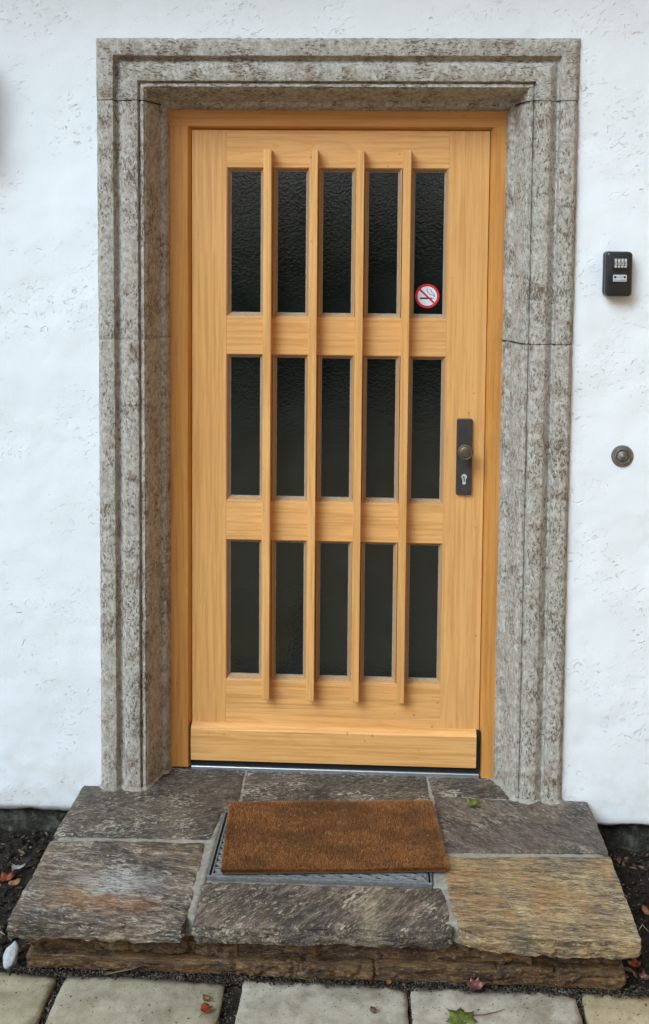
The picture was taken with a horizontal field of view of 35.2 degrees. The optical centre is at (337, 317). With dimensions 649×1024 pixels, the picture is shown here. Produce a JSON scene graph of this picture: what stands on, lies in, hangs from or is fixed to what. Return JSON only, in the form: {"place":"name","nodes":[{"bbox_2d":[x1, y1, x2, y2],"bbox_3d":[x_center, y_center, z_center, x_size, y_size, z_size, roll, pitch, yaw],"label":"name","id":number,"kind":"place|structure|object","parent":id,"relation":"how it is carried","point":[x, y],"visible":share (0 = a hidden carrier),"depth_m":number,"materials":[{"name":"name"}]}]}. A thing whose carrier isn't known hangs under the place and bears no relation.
{"place":"outdoors","nodes":[
{"label":"outdoors","id":0,"kind":"place"},
{"bbox_2d":[0,977,645,1022],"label":"grit","id":1,"kind":"object","parent":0,"point":[307,1001],"visible":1,"depth_m":2.54,"materials":[{"name":"gravel"}]},
{"bbox_2d":[0,972,648,1023],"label":"paving","id":2,"kind":"structure","parent":0,"point":[113,1003],"depth_m":2.52,"materials":[{"name":"beige stone"}]},
{"bbox_2d":[198,1002,212,1017],"bbox_3d":[-0.321,1.682,2.487,0.033,0.015,0.042,1,4,2],"label":"red leaf","id":3,"kind":"object","parent":2,"relation":"on","point":[204,1006],"visible":1,"depth_m":2.50,"materials":[{"name":"plant"}]},
{"bbox_2d":[202,994,214,1001],"bbox_3d":[-0.319,1.679,2.527,0.030,0.015,0.020,0,4,-13],"label":"brown leaf","id":4,"kind":"object","parent":2,"relation":"on","point":[205,997],"visible":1,"depth_m":2.53,"materials":[{"name":"brown plant"}]},
{"bbox_2d":[368,1006,376,1012],"bbox_3d":[0.084,1.687,2.493,0.020,0.012,0.017,1,4,2],"label":"leaf fragment","id":5,"kind":"object","parent":2,"relation":"on","point":[372,1009],"visible":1,"depth_m":2.50,"materials":[{"name":"brown plant"}]},
{"bbox_2d":[446,1007,504,1023],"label":"maple leaf","id":6,"kind":"object","parent":2,"relation":"on","point":[459,1016],"visible":1,"depth_m":2.48,"materials":[{"name":"green plant"}]},
{"bbox_2d":[466,976,485,989],"bbox_3d":[0.347,1.678,2.575,0.049,0.022,0.044,1,4,2],"label":"dry leaf","id":7,"kind":"object","parent":2,"relation":"on","point":[476,984],"visible":1,"depth_m":2.58,"materials":[{"name":"pink plant"}]},
{"bbox_2d":[0,828,648,1023],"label":"garden soil","id":8,"kind":"structure","parent":0,"point":[622,854],"depth_m":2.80,"materials":[{"name":"black soil"}]},
{"bbox_2d":[0,871,13,881],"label":"red leaf","id":9,"kind":"object","parent":8,"relation":"on","point":[8,877],"visible":1,"depth_m":3.03,"materials":[{"name":"plant"}]},
{"bbox_2d":[3,941,19,968],"bbox_3d":[-0.852,1.658,2.665,0.041,0.061,0.039,1,4,2],"label":"pebble","id":10,"kind":"object","parent":8,"relation":"on","point":[11,953],"visible":1,"depth_m":2.66,"materials":[{"name":"white stone"}]},
{"bbox_2d":[8,878,20,885],"bbox_3d":[-0.944,1.653,2.992,0.037,0.015,0.025,-2,5,-35],"label":"orange leaf","id":11,"kind":"object","parent":8,"relation":"on","point":[14,882],"visible":1,"depth_m":3.00,"materials":[{"name":"orange plant"}]},
{"bbox_2d":[12,864,32,868],"bbox_3d":[-0.950,1.647,3.077,0.062,0.013,0.020,1,4,2],"label":"pale leaf","id":12,"kind":"object","parent":8,"relation":"on","point":[18,866],"visible":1,"depth_m":3.08,"materials":[{"name":"white plant"}]},
{"bbox_2d":[0,832,648,980],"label":"leaf litter","id":13,"kind":"object","parent":8,"relation":"on","point":[625,968],"visible":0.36,"depth_m":3.04,"materials":[{"name":"brown plant"}]},
{"bbox_2d":[7,766,641,990],"bbox_3d":[-0.028,1.604,2.962,1.600,0.205,0.803,1,4,2],"label":"door step","id":14,"kind":"object","parent":8,"relation":"on","point":[517,893],"depth_m":2.68,"materials":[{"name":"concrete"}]},
{"bbox_2d":[207,811,431,886],"bbox_3d":[-0.044,1.537,2.929,0.634,0.060,0.348,1,4,2],"label":"foot grating","id":15,"kind":"object","parent":14,"relation":"on","point":[417,879],"visible":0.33,"depth_m":2.78,"materials":[{"name":"metal"}]},
{"bbox_2d":[219,799,448,874],"bbox_3d":[-0.015,1.494,2.958,0.643,0.018,0.376,0,4,-2],"label":"doormat","id":16,"kind":"object","parent":15,"relation":"on","point":[321,836],"visible":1,"depth_m":2.94,"materials":[{"name":"fabric"}]},
{"bbox_2d":[466,797,486,808],"bbox_3d":[0.423,1.485,3.129,0.063,0.024,0.046,1,4,2],"label":"green leaf","id":17,"kind":"object","parent":14,"relation":"on","point":[472,802],"visible":1,"depth_m":3.14,"materials":[{"name":"green plant"}]},
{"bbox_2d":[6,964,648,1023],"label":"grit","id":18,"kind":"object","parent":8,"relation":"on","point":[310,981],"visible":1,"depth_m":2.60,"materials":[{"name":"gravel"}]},
{"bbox_2d":[104,965,142,974],"bbox_3d":[-0.549,1.672,2.624,0.098,0.028,0.010,1,4,2],"label":"twig","id":19,"kind":"object","parent":18,"relation":"on","point":[122,970],"visible":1,"depth_m":2.62,"materials":[{"name":"wood"}]},
{"bbox_2d":[627,958,640,967],"bbox_3d":[0.777,1.690,2.681,0.035,0.021,0.039,1,4,2],"label":"red leaf","id":20,"kind":"object","parent":8,"relation":"on","point":[635,963],"visible":0.98,"depth_m":2.69,"materials":[{"name":"red plant"}]},
{"bbox_2d":[639,970,648,979],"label":"dry leaf","id":21,"kind":"object","parent":8,"relation":"on","point":[644,975],"visible":1,"depth_m":2.64,"materials":[{"name":"pink plant"}]},
{"bbox_2d":[642,905,648,916],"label":"orange leaf","id":22,"kind":"object","parent":8,"relation":"on","point":[645,910],"visible":1,"depth_m":2.89,"materials":[{"name":"orange plant"}]},
{"label":"ground","id":23,"kind":"structure","parent":0,"visible":0},
{"bbox_2d":[0,0,648,851],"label":"house","id":24,"kind":"structure","parent":23,"relation":"on","point":[50,694],"depth_m":3.13,"materials":[{"name":"white paint"}]},
{"bbox_2d":[96,38,580,804],"bbox_3d":[-0.015,0.326,3.189,1.469,2.338,0.186,1,4,2],"label":"door surround","id":25,"kind":"object","parent":24,"relation":"attached to","point":[144,86],"visible":1,"depth_m":3.12,"materials":[{"name":"stone"}]},
{"bbox_2d":[168,102,526,777],"bbox_3d":[-0.007,0.385,3.338,1.200,2.212,0.160,1,4,2],"label":"door frame","id":26,"kind":"object","parent":25,"relation":"attached to","point":[183,124],"visible":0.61,"depth_m":3.25,"materials":[{"name":"brown wood"}]},
{"bbox_2d":[191,130,489,772],"bbox_3d":[-0.003,0.442,3.271,0.939,2.064,0.124,1,4,2],"label":"front door","id":27,"kind":"structure","parent":26,"relation":"attached to","point":[272,311],"depth_m":3.28,"materials":[{"name":"brown wood"}]},
{"bbox_2d":[415,284,438,307],"bbox_3d":[0.283,-0.069,3.250,0.077,0.077,0.002,1,4,2],"label":"no smoking sticker","id":28,"kind":"object","parent":27,"relation":"attached to","point":[426,295],"visible":1,"depth_m":3.25,"materials":[{"name":"red"}]},
{"bbox_2d":[602,251,632,296],"bbox_3d":[0.832,-0.131,3.050,0.080,0.134,0.050,1,4,2],"label":"key safe","id":29,"kind":"object","parent":24,"relation":"attached to","point":[617,274],"visible":1,"depth_m":3.03,"materials":[{"name":"black plastic"}]},
{"bbox_2d":[611,445,633,466],"bbox_3d":[0.862,0.419,3.102,0.067,0.067,0.022,1,4,2],"label":"door bell","id":30,"kind":"object","parent":24,"relation":"attached to","point":[622,455],"depth_m":3.10,"materials":[{"name":"grey metal"}]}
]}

